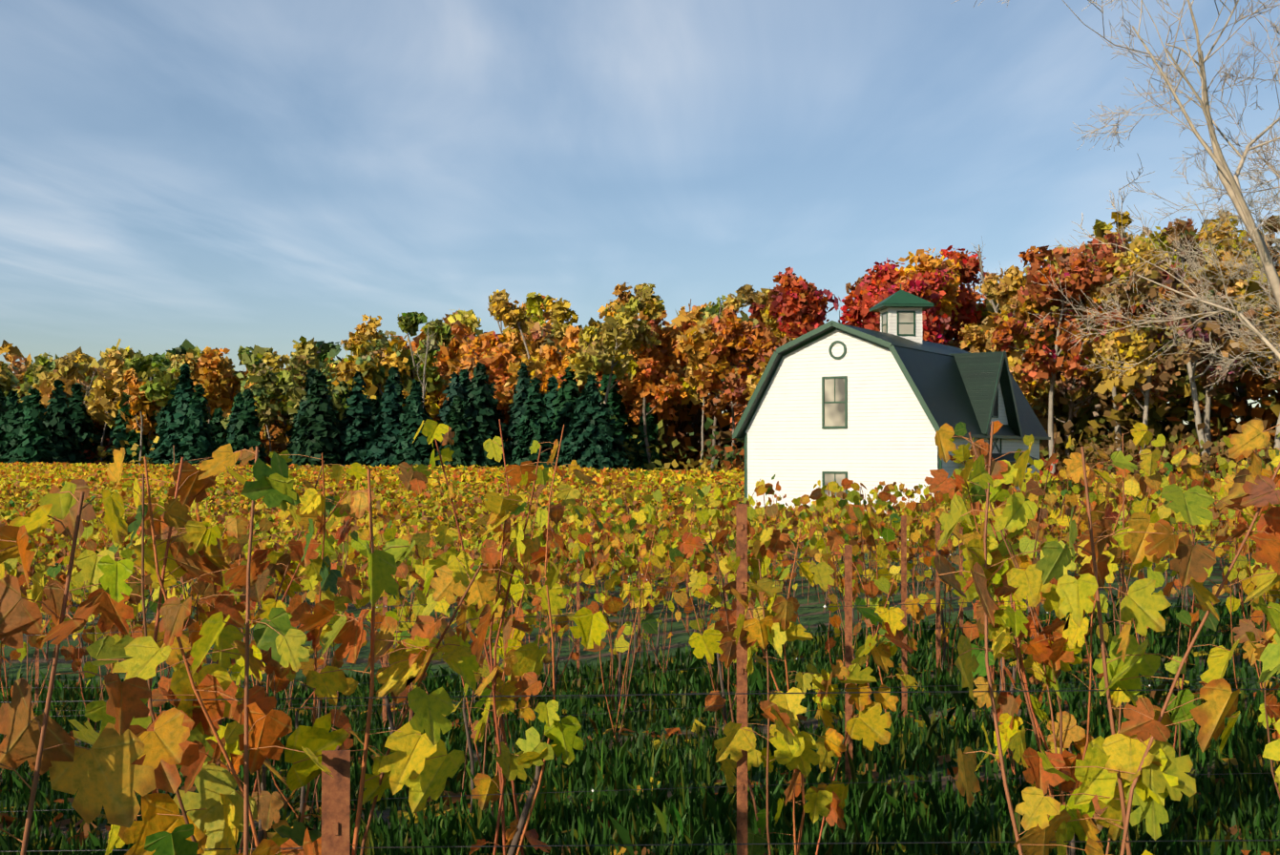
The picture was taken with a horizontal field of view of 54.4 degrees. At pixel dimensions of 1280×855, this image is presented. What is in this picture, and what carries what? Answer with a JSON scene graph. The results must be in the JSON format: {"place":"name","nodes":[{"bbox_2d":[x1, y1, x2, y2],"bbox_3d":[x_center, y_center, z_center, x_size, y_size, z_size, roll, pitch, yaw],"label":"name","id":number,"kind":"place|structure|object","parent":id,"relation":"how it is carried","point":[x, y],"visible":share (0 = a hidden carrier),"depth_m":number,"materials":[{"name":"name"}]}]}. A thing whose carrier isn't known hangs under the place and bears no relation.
{"place":"outdoors","nodes":[
{"label":"outdoors","id":0,"kind":"place"},
{"bbox_2d":[85,554,1151,792],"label":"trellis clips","id":1,"kind":"object","parent":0,"point":[695,604],"visible":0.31,"depth_m":7.70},
{"bbox_2d":[0,587,1279,854],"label":"grass","id":2,"kind":"structure","parent":0,"point":[680,814],"depth_m":8.10,"materials":[{"name":"green plant"}]},
{"bbox_2d":[0,429,1279,854],"bbox_3d":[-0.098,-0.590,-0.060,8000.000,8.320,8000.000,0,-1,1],"label":"terrain","id":3,"kind":"structure","parent":0,"point":[802,596],"depth_m":19.23,"materials":[{"name":"green plant"}]},
{"bbox_2d":[0,361,663,472],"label":"spruce","id":4,"kind":"object","parent":3,"relation":"on","point":[386,430],"depth_m":149.14,"materials":[{"name":"green plant"}]},
{"bbox_2d":[0,461,1252,602],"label":"vine rows","id":5,"kind":"object","parent":3,"relation":"on","point":[25,488],"visible":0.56,"depth_m":50.84,"materials":[{"name":"yellow plant"}]},
{"bbox_2d":[22,502,1233,854],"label":"trellis posts","id":6,"kind":"object","parent":3,"relation":"on","point":[336,813],"visible":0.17,"depth_m":5.19,"materials":[{"name":"wood"}]},
{"bbox_2d":[0,616,1279,854],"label":"fallen leaves","id":7,"kind":"object","parent":3,"relation":"on","point":[84,834],"visible":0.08,"depth_m":8.02,"materials":[{"name":"brown plant"}]},
{"bbox_2d":[0,419,1279,854],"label":"vine leaves","id":8,"kind":"object","parent":3,"relation":"on","point":[122,763],"visible":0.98,"depth_m":2.98,"materials":[{"name":"yellow plant"}]},
{"bbox_2d":[0,209,1279,480],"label":"autumn tree foliage","id":9,"kind":"object","parent":3,"relation":"on","point":[701,338],"visible":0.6,"depth_m":130.78,"materials":[{"name":"orange plant"}]},
{"bbox_2d":[0,420,1279,729],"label":"vine leaves","id":10,"kind":"object","parent":3,"relation":"on","point":[1140,486],"visible":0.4,"depth_m":10.25,"materials":[{"name":"yellow plant"}]},
{"bbox_2d":[0,419,1279,854],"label":"grapevine stems","id":11,"kind":"object","parent":3,"relation":"on","point":[256,837],"visible":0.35,"depth_m":5.28,"materials":[{"name":"brown plant"}]},
{"bbox_2d":[0,513,1279,852],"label":"trellis wires","id":12,"kind":"object","parent":3,"relation":"on","point":[689,693],"visible":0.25,"depth_m":5.30,"materials":[{"name":"grey metal"}]},
{"bbox_2d":[11,222,1279,477],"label":"tree trunks","id":13,"kind":"object","parent":3,"relation":"on","point":[1205,434],"visible":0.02,"depth_m":105.58,"materials":[{"name":"brown plant"}]},
{"bbox_2d":[732,283,1050,548],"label":"gambrel barn","id":14,"kind":"structure","parent":3,"relation":"on","point":[838,403],"depth_m":44.23,"materials":[{"name":"white"}]},
{"bbox_2d":[951,0,1279,388],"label":"bare tree branches","id":15,"kind":"object","parent":3,"relation":"on","point":[1230,182],"visible":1,"depth_m":48.79,"materials":[{"name":"brown plant"}]},
{"bbox_2d":[0,0,1279,424],"label":"sky","id":16,"kind":"structure","parent":0,"point":[230,175],"materials":[{"name":"blue"}]}
]}

